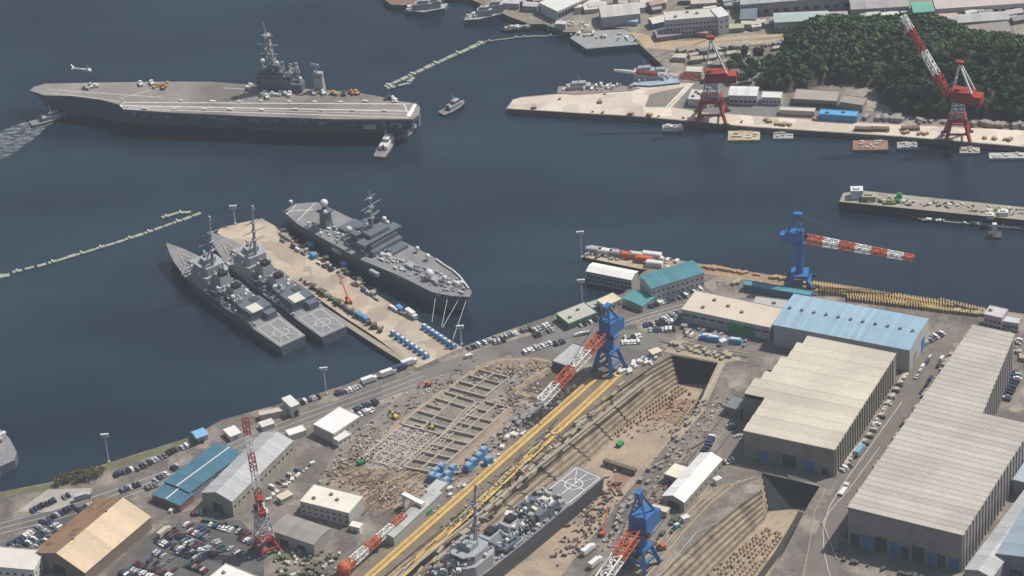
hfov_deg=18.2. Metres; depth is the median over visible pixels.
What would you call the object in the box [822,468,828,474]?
door
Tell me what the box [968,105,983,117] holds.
broadleaf tree
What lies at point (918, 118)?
apron crate
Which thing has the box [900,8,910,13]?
building
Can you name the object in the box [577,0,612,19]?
ramp yard
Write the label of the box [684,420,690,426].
equipment box
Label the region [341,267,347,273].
dark crate
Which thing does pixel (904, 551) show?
door
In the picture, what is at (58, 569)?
door
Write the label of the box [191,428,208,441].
hut
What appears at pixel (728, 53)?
building
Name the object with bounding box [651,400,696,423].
floor patch
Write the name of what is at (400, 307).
storage container
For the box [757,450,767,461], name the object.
door
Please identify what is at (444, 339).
storage container
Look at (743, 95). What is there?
store
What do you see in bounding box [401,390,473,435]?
foundation walls
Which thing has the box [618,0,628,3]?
building
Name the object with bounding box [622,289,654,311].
hut
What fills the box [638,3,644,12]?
building
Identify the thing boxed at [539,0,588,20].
warehouse
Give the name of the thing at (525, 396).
earth bank
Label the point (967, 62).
broadleaf tree
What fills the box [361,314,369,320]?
storage container
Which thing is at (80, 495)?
parked truck
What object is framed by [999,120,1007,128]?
apron crate
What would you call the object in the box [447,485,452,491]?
pale box
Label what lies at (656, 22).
hut
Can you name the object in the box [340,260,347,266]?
storage container
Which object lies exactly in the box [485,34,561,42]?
floating barrier
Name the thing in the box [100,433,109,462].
light mast
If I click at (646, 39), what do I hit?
dirt ground
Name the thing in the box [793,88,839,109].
terrace block
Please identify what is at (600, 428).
drain pipe
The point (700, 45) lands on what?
road
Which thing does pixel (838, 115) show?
store
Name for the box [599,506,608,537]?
mobile crane
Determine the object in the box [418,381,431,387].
excavator
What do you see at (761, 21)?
building
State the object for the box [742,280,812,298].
canopy
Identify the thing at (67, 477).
bushy tree
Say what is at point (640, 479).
equipment box
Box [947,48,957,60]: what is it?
broadleaf tree
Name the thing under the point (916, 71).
broadleaf tree
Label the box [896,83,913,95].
broadleaf tree
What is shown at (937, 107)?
broadleaf tree
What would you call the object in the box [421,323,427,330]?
storage container
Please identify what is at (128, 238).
floating barrier
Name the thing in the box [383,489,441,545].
shed
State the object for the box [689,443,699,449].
steel bundle
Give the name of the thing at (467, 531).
timber stack
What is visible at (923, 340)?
door
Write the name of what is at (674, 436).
equipment box
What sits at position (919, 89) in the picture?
broadleaf tree
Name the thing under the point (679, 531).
terrace edge
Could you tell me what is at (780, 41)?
apron crate
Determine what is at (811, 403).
assembly hall
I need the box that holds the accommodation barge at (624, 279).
[586,262,638,290]
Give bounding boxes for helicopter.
[71,64,96,72]
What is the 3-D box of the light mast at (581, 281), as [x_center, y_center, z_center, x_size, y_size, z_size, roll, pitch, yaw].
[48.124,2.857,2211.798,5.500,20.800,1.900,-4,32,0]
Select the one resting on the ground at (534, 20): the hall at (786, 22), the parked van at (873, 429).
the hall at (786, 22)
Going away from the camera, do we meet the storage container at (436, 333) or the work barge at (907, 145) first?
the storage container at (436, 333)
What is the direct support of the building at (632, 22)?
on the ground at (534, 20)
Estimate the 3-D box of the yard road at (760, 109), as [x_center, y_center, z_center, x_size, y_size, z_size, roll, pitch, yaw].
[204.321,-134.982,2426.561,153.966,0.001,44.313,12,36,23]
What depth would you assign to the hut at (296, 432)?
2102.46 m
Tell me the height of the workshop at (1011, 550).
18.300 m
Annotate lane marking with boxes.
[803,489,825,575]
[823,401,902,573]
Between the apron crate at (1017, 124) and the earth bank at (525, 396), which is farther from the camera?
the apron crate at (1017, 124)
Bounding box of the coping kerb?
[400,375,652,575]
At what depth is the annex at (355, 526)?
2011.08 m
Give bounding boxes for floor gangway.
[603,458,636,474]
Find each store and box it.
[258,405,287,420]
[687,89,710,107]
[723,395,742,417]
[728,86,758,104]
[761,91,782,104]
[779,106,815,116]
[819,109,858,122]
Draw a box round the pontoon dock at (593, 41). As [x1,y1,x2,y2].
[570,28,638,52]
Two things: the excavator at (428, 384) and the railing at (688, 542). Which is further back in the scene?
the excavator at (428, 384)
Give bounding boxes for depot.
[932,0,1023,13]
[967,20,1014,33]
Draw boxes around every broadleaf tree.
[724,60,733,70]
[731,52,742,60]
[732,61,745,72]
[737,73,747,84]
[740,45,748,58]
[741,64,753,75]
[745,57,754,64]
[746,68,757,81]
[749,59,760,68]
[752,47,763,60]
[756,76,765,86]
[760,58,766,63]
[763,53,772,58]
[874,73,887,92]
[884,81,895,101]
[890,66,903,76]
[892,88,904,106]
[896,62,916,75]
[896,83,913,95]
[897,96,910,108]
[901,76,910,94]
[907,54,917,65]
[907,77,919,90]
[910,90,916,101]
[911,67,919,76]
[912,101,925,114]
[914,82,929,100]
[918,54,932,70]
[919,73,930,83]
[922,90,933,97]
[923,77,938,89]
[926,95,937,111]
[928,101,945,116]
[931,83,944,100]
[933,61,943,72]
[934,50,949,62]
[938,100,949,110]
[941,60,954,79]
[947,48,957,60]
[952,66,967,83]
[953,45,970,58]
[955,41,968,48]
[958,75,968,83]
[961,57,972,65]
[966,82,984,91]
[967,71,980,82]
[967,72,976,80]
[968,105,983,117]
[970,41,984,51]
[971,52,980,58]
[972,65,988,74]
[977,73,993,91]
[978,48,992,63]
[981,96,994,112]
[984,41,992,50]
[984,91,990,96]
[986,68,1000,89]
[989,58,1002,68]
[992,78,1003,95]
[1000,86,1016,100]
[1003,43,1015,53]
[1004,71,1018,80]
[1007,74,1023,85]
[1008,84,1017,93]
[1011,104,1023,118]
[1013,47,1021,55]
[1015,61,1023,75]
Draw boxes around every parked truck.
[73,491,91,501]
[156,525,171,537]
[360,374,377,382]
[379,367,396,377]
[391,362,407,370]
[400,357,417,364]
[405,307,417,319]
[580,543,595,555]
[588,555,602,568]
[854,443,864,456]
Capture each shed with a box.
[151,483,193,511]
[163,442,241,497]
[273,514,331,555]
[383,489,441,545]
[424,478,448,494]
[551,343,587,373]
[555,302,597,329]
[662,452,722,511]
[740,7,757,22]
[829,11,847,23]
[849,0,908,15]
[910,1,934,14]
[943,11,1009,24]
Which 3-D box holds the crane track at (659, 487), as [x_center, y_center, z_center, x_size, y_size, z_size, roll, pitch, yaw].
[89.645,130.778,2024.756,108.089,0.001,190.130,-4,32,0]
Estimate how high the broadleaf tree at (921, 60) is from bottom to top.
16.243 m
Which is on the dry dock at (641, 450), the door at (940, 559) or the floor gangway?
the floor gangway
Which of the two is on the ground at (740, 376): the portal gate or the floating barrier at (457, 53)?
the portal gate
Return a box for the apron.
[508,83,1023,145]
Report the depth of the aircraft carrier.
2460.30 m
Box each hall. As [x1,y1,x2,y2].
[598,2,640,27]
[743,336,896,476]
[773,11,828,31]
[773,294,928,371]
[847,324,1023,571]
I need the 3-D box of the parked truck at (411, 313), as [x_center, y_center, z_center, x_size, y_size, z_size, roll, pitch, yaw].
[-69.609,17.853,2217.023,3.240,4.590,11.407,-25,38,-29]
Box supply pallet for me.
[355,280,362,286]
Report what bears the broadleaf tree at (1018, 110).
on the hill
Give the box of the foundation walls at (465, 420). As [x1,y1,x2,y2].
[425,402,484,452]
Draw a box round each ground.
[0,258,1023,575]
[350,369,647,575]
[383,0,1023,151]
[630,32,786,47]
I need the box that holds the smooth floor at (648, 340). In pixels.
[616,329,675,351]
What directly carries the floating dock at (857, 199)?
on the water
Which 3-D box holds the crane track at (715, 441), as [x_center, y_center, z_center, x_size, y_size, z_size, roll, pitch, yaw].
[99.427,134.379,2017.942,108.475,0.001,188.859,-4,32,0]
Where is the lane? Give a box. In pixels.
[800,344,955,575]
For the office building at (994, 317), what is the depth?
2155.77 m
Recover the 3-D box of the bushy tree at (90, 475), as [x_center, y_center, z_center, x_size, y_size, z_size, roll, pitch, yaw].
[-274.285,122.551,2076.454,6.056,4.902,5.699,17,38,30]
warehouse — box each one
[35,497,151,575]
[201,431,293,516]
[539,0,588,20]
[738,0,848,15]
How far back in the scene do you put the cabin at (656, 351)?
2155.40 m
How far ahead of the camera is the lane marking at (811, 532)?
1981.13 m
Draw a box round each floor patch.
[606,474,631,492]
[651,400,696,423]
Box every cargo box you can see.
[585,245,602,254]
[597,247,611,254]
[608,249,622,257]
[618,251,630,259]
[630,250,642,258]
[635,254,652,262]
[642,250,661,259]
[645,259,662,267]
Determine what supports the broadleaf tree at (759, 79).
on the hill
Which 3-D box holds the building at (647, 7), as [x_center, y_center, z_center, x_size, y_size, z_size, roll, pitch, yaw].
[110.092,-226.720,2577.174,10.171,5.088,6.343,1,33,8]
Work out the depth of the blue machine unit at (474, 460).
2061.29 m
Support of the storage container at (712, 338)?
on the ground at (740, 376)
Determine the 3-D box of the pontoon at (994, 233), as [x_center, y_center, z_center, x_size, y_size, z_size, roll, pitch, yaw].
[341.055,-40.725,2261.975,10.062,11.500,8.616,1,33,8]
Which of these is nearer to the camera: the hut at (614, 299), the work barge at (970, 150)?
the hut at (614, 299)
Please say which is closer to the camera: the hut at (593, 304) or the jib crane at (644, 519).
the jib crane at (644, 519)
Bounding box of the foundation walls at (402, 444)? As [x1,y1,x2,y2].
[362,421,447,469]
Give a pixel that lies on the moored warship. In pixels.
(8, 458)
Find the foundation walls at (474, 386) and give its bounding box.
[449,368,509,397]
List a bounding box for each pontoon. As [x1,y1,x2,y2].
[908,216,1023,229]
[987,222,1001,238]
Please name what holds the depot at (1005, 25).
on the ground at (534, 20)
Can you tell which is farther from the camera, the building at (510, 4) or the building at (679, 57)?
the building at (510, 4)
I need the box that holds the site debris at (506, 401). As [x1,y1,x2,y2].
[318,357,728,551]
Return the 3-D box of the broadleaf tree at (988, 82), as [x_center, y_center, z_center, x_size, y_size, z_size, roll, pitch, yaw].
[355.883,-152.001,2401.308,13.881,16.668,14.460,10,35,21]
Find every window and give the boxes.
[794,102,806,105]
[809,103,821,106]
[823,104,835,107]
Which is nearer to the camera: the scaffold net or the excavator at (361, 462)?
the excavator at (361, 462)
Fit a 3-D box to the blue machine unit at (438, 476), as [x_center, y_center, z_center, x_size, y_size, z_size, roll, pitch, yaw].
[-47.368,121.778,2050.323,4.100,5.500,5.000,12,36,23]
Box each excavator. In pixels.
[357,455,371,465]
[388,410,398,419]
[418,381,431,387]
[429,419,434,429]
[654,542,665,551]
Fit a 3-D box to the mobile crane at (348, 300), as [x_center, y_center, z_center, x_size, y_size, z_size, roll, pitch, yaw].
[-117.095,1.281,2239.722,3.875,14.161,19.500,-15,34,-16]
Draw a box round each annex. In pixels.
[331,430,351,446]
[349,521,362,532]
[964,490,1023,575]
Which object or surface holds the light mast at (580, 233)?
on the quay barge at (621, 262)
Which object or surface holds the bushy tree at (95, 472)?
on the ground at (740, 376)
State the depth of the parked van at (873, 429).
2066.96 m
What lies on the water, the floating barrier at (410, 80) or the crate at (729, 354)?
the floating barrier at (410, 80)
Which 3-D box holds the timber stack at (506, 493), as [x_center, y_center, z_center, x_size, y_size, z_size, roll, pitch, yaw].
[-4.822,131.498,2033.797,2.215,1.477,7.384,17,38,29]
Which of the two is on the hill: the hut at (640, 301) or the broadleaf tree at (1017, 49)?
the broadleaf tree at (1017, 49)
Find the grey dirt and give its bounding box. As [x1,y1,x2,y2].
[352,366,563,475]
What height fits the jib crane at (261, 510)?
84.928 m
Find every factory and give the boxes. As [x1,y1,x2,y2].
[663,7,716,35]
[710,6,728,34]
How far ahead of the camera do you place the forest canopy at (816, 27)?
2459.03 m
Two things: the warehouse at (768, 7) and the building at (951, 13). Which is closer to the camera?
the building at (951, 13)
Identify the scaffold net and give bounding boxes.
[728,322,754,336]
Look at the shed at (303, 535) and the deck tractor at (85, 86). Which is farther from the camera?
the deck tractor at (85, 86)
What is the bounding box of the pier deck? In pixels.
[217,218,461,367]
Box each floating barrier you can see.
[0,273,9,278]
[12,212,201,273]
[161,210,190,218]
[384,41,484,87]
[386,77,414,89]
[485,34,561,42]
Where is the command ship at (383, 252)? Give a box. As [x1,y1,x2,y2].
[283,191,471,309]
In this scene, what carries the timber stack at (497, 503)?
on the dry dock at (641, 450)
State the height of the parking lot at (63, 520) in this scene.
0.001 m
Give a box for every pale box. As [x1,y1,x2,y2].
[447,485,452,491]
[499,444,504,449]
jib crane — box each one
[241,417,284,560]
[537,302,628,417]
[595,488,662,575]
[614,35,736,125]
[780,212,914,289]
[900,14,983,144]
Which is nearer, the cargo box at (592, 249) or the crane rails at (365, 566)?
the crane rails at (365, 566)
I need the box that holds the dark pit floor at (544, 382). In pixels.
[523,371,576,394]
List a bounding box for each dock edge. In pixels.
[665,348,740,362]
[671,362,724,440]
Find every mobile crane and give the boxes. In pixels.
[339,275,351,304]
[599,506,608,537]
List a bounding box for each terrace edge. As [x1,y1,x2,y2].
[626,481,736,575]
[630,480,739,575]
[634,479,742,575]
[638,479,746,575]
[646,478,749,570]
[646,478,752,575]
[650,477,755,575]
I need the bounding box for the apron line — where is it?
[666,86,686,106]
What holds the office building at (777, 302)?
on the ground at (740, 376)
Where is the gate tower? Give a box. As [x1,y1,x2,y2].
[281,395,299,417]
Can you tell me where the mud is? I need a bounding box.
[388,0,417,3]
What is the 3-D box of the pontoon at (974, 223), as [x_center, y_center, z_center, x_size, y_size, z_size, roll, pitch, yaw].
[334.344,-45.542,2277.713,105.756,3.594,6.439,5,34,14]
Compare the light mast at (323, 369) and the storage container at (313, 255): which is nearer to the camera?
the light mast at (323, 369)
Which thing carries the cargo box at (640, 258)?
on the quay barge at (621, 262)
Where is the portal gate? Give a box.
[401,492,424,507]
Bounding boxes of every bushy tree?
[53,476,63,484]
[59,472,66,480]
[63,474,73,482]
[68,469,76,476]
[73,475,80,482]
[74,468,83,474]
[78,471,88,479]
[86,473,92,479]
[89,465,96,471]
[92,469,100,476]
[97,465,106,473]
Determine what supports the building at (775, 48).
on the ground at (534, 20)
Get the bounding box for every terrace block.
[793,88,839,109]
[839,94,866,111]
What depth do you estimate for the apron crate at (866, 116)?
2405.32 m
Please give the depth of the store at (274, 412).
2123.42 m
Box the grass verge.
[0,437,193,496]
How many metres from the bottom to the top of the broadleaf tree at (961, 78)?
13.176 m
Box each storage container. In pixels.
[306,241,313,248]
[309,251,316,259]
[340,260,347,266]
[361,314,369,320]
[390,329,396,336]
[394,333,400,339]
[396,304,403,311]
[399,336,405,342]
[404,339,410,346]
[409,342,415,349]
[413,345,419,352]
[418,349,424,355]
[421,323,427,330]
[423,352,429,358]
[425,326,431,332]
[429,328,435,335]
[433,331,439,338]
[438,334,443,341]
[442,337,448,343]
[450,342,456,349]
[700,333,713,340]
[706,335,720,342]
[728,337,741,344]
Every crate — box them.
[279,553,285,560]
[299,570,305,575]
[305,565,311,570]
[318,569,322,575]
[320,289,326,296]
[323,255,328,261]
[334,298,340,305]
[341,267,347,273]
[659,530,665,536]
[676,46,684,53]
[693,344,700,348]
[694,46,703,52]
[719,44,728,50]
[727,352,732,358]
[729,43,739,49]
[731,279,737,285]
[777,39,784,46]
[862,113,870,120]
[875,114,880,120]
[881,113,889,121]
[889,114,894,122]
[895,113,901,122]
[915,116,924,123]
[970,118,979,126]
[980,118,991,127]
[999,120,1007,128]
[1011,120,1022,129]
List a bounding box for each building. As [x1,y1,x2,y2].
[0,546,43,575]
[299,484,363,525]
[502,0,520,8]
[522,1,538,11]
[555,21,566,29]
[574,4,581,13]
[583,6,597,13]
[587,1,603,10]
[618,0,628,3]
[625,18,637,25]
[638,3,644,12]
[639,260,704,300]
[645,3,649,10]
[647,0,665,11]
[651,6,661,13]
[654,29,681,41]
[672,54,686,61]
[680,0,690,4]
[681,290,781,339]
[686,66,702,75]
[688,51,698,56]
[690,55,702,63]
[694,29,712,37]
[699,48,706,54]
[704,54,715,60]
[712,61,724,67]
[721,0,736,6]
[724,2,738,8]
[726,50,735,55]
[729,23,743,32]
[741,19,758,29]
[751,23,761,30]
[753,296,787,307]
[759,19,765,26]
[764,21,772,27]
[772,45,779,50]
[866,11,880,15]
[880,10,898,14]
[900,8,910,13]
[939,12,956,15]
[964,9,976,13]
[978,9,992,12]
[983,305,1008,329]
[1003,315,1021,332]
[1005,8,1023,14]
[1010,14,1023,24]
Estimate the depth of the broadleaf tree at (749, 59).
2481.34 m
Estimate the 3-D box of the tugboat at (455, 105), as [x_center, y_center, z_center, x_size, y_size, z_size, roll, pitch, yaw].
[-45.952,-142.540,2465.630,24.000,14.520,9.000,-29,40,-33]
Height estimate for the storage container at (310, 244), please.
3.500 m
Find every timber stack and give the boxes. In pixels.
[436,545,443,553]
[461,529,469,535]
[479,512,488,519]
[484,504,493,511]
[494,499,502,506]
[495,490,502,496]
[500,491,508,498]
[520,464,528,470]
[527,464,534,471]
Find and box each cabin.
[648,347,661,358]
[652,503,670,517]
[663,462,687,482]
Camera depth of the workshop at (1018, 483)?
1996.14 m
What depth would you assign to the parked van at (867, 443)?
2055.13 m
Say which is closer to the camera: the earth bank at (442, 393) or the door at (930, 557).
the door at (930, 557)
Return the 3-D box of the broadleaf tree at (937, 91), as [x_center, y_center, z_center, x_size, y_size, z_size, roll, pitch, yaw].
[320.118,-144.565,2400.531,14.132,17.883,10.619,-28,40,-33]
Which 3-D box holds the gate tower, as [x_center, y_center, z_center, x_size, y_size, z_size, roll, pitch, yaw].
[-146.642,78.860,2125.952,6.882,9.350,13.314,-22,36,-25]
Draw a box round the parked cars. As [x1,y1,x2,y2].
[838,370,907,471]
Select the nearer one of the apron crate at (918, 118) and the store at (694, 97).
the apron crate at (918, 118)
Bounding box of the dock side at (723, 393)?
[593,376,760,575]
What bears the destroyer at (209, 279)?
on the water
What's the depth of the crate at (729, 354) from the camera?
2149.55 m
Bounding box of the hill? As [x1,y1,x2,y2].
[763,24,1023,122]
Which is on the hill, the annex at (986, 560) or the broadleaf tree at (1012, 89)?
the broadleaf tree at (1012, 89)
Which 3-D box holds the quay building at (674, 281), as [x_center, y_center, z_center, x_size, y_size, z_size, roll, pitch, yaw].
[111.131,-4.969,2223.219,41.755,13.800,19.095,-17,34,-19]
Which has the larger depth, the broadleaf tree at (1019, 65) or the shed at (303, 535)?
the broadleaf tree at (1019, 65)
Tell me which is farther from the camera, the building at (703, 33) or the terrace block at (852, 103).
the building at (703, 33)
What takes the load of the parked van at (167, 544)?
on the parking lot at (249, 562)
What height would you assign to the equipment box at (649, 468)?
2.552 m
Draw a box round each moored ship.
[405,0,447,15]
[463,0,507,23]
[557,74,639,94]
[633,63,679,86]
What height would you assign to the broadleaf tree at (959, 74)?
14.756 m
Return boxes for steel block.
[720,266,729,271]
[772,275,781,279]
[779,275,788,280]
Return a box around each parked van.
[33,525,40,530]
[146,556,152,563]
[150,566,157,572]
[155,474,162,479]
[159,569,166,575]
[164,541,171,547]
[169,533,175,539]
[196,557,203,563]
[201,567,208,574]
[211,551,218,557]
[214,540,222,546]
[245,537,252,543]
[268,483,275,489]
[464,353,472,358]
[708,434,716,438]
[862,440,869,445]
[869,427,877,432]
[1003,396,1010,401]
[1016,337,1023,342]
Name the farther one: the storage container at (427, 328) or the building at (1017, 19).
the building at (1017, 19)
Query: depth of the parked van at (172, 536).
2016.78 m
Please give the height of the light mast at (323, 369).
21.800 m
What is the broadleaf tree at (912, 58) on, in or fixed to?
on the hill
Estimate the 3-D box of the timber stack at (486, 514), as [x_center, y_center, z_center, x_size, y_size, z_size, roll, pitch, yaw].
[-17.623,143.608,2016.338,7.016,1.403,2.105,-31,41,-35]
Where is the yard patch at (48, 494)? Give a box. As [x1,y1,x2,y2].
[16,488,91,511]
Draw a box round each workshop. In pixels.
[210,563,255,575]
[313,406,360,442]
[690,0,716,8]
[996,507,1023,575]
[1012,462,1023,496]
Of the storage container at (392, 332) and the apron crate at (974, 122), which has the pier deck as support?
the storage container at (392, 332)
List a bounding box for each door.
[52,563,65,575]
[212,502,223,513]
[280,539,288,547]
[297,544,305,552]
[668,500,678,510]
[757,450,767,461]
[782,454,795,467]
[804,460,813,471]
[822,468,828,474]
[850,533,859,546]
[861,534,872,549]
[875,536,886,553]
[890,541,898,556]
[901,547,908,558]
[912,545,924,562]
[914,349,916,363]
[921,336,924,351]
[926,552,935,565]
[937,554,944,567]
[949,557,958,570]
[1010,569,1022,575]
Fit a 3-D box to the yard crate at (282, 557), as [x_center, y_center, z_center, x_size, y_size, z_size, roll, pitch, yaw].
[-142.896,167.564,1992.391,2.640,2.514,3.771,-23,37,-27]
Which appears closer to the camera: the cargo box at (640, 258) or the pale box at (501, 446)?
the pale box at (501, 446)
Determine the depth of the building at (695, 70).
2479.41 m
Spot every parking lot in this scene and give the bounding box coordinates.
[0,502,87,548]
[107,520,263,575]
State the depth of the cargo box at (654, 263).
2251.59 m
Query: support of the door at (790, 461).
in the assembly hall at (811, 403)
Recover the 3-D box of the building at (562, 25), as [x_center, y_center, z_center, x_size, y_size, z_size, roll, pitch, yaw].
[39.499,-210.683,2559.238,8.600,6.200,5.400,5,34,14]
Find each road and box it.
[0,287,713,535]
[509,336,599,359]
[641,21,1010,49]
[677,85,879,122]
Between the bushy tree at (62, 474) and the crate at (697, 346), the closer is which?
the bushy tree at (62, 474)
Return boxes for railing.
[664,522,718,571]
[697,364,721,408]
[822,448,878,558]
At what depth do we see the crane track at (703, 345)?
2163.07 m
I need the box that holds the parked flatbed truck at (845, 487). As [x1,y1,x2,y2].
[838,482,849,494]
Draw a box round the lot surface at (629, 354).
[612,330,654,364]
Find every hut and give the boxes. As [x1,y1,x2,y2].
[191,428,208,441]
[223,425,241,441]
[258,418,274,430]
[276,490,293,504]
[285,424,306,439]
[585,299,599,311]
[596,292,621,314]
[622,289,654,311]
[647,15,664,28]
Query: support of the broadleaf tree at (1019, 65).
on the hill
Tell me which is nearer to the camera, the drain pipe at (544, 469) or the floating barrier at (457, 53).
the drain pipe at (544, 469)
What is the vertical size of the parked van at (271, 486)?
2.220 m
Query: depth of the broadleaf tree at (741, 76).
2457.92 m
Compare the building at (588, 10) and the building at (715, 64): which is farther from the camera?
the building at (588, 10)
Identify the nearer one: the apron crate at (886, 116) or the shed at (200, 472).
the shed at (200, 472)
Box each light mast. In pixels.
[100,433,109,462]
[229,205,236,224]
[319,367,327,394]
[456,325,463,345]
[576,231,583,257]
[577,279,584,301]
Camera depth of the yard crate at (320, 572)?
1975.39 m
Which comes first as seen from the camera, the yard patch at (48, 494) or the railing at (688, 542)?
the railing at (688, 542)
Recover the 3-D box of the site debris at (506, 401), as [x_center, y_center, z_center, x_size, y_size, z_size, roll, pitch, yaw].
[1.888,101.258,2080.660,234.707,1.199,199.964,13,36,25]
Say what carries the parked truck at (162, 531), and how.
on the parking lot at (249, 562)
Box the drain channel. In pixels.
[757,511,803,575]
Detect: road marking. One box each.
[0,381,422,533]
[2,372,418,522]
[3,376,421,527]
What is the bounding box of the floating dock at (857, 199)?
[839,186,1023,225]
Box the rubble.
[358,422,436,471]
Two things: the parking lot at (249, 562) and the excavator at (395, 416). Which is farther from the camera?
the excavator at (395, 416)
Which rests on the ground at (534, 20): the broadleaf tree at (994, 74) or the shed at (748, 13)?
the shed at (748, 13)
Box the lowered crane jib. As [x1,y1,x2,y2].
[335,512,406,575]
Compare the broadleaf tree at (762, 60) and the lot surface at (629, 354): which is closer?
the lot surface at (629, 354)
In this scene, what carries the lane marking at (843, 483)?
on the lane
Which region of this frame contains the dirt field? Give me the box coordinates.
[319,362,587,511]
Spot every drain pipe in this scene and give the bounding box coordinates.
[531,461,555,480]
[566,437,590,460]
[588,416,612,439]
[608,397,630,423]
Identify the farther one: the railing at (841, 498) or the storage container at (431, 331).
the storage container at (431, 331)
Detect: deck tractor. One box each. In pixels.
[82,84,90,89]
[90,83,98,87]
[152,83,160,88]
[245,83,253,88]
[259,90,267,95]
[269,91,277,95]
[330,90,338,95]
[348,89,355,94]
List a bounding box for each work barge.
[662,123,683,131]
[728,131,759,141]
[773,132,792,139]
[853,140,887,151]
[897,141,917,149]
[959,146,979,154]
[989,152,1023,159]
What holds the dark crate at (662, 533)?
on the ground at (740, 376)
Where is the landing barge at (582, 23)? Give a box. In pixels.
[547,20,589,30]
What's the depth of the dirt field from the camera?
2062.35 m
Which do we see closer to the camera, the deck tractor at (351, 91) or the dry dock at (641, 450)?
the dry dock at (641, 450)
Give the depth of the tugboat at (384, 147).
2419.59 m
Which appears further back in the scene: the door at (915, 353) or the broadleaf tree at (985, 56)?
the broadleaf tree at (985, 56)
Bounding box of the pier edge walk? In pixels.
[325,307,404,360]
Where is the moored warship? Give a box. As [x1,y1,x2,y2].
[0,429,17,475]
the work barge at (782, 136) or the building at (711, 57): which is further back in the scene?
the building at (711, 57)
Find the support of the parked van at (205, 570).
on the parking lot at (249, 562)
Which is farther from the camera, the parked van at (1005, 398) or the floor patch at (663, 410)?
the floor patch at (663, 410)
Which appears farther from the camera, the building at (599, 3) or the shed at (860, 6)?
the building at (599, 3)
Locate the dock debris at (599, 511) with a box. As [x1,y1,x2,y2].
[550,392,690,566]
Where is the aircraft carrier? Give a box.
[30,22,420,133]
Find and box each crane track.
[591,404,723,575]
[603,414,724,571]
[612,417,734,575]
[621,418,742,575]
[659,337,747,353]
[659,341,747,357]
[660,346,747,361]
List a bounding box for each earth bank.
[380,370,474,439]
[447,409,513,468]
[470,357,551,370]
[510,367,552,393]
[513,392,560,401]
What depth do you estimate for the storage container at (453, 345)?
2179.64 m
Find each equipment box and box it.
[615,515,621,522]
[617,508,625,515]
[627,495,633,500]
[627,501,632,507]
[638,476,643,482]
[645,479,651,484]
[646,465,651,471]
[671,433,677,439]
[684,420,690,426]
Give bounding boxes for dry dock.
[384,355,717,575]
[659,473,819,575]
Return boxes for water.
[0,0,1023,491]
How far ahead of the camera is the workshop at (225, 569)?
1970.85 m
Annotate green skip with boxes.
[616,440,623,447]
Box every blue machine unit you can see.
[427,471,435,481]
[430,466,440,472]
[433,473,442,480]
[437,461,445,472]
[441,476,450,485]
[443,469,452,478]
[448,463,456,472]
[464,461,472,472]
[468,456,477,467]
[474,451,483,462]
[479,445,488,456]
[483,455,493,466]
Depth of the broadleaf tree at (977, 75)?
2401.91 m
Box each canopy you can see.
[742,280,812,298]
[759,12,1023,87]
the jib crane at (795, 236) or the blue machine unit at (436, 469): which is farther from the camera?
the jib crane at (795, 236)
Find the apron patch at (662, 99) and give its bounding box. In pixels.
[645,87,683,106]
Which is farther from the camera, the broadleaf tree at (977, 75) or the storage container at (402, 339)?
the broadleaf tree at (977, 75)
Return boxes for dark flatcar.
[854,126,872,131]
[870,126,889,131]
[901,125,919,130]
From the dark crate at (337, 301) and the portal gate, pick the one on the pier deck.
the dark crate at (337, 301)
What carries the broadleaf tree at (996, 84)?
on the hill
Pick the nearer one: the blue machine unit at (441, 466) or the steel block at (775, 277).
the blue machine unit at (441, 466)
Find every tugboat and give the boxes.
[29,108,66,126]
[374,131,394,158]
[397,123,416,139]
[438,94,463,116]
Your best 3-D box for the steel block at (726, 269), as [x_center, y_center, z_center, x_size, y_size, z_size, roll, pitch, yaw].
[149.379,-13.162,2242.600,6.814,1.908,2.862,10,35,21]
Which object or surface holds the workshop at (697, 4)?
on the ground at (534, 20)
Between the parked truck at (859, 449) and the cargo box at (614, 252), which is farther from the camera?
the cargo box at (614, 252)
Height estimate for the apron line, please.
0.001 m
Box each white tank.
[673,522,680,528]
[680,514,690,523]
[712,475,722,485]
[718,337,727,346]
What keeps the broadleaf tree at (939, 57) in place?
on the hill
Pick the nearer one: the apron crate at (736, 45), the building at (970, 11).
the apron crate at (736, 45)
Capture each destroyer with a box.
[166,216,305,354]
[211,205,346,344]
[428,466,603,575]
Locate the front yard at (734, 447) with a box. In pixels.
[720,432,829,483]
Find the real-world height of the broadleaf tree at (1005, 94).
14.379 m
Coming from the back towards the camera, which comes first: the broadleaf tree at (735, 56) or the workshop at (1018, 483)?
the broadleaf tree at (735, 56)
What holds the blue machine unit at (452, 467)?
on the dirt field
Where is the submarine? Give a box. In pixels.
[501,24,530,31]
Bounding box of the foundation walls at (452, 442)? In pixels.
[403,400,509,473]
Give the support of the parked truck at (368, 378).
on the ground at (740, 376)
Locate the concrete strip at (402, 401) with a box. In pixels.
[321,371,468,478]
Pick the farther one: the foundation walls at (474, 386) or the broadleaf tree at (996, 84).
the broadleaf tree at (996, 84)
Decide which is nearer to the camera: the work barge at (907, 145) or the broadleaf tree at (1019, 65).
the work barge at (907, 145)
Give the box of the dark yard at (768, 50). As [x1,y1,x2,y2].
[683,43,779,69]
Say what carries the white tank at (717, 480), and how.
on the ground at (740, 376)
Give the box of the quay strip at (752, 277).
[663,259,1023,320]
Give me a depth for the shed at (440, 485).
2039.38 m
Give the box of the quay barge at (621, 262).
[583,245,679,271]

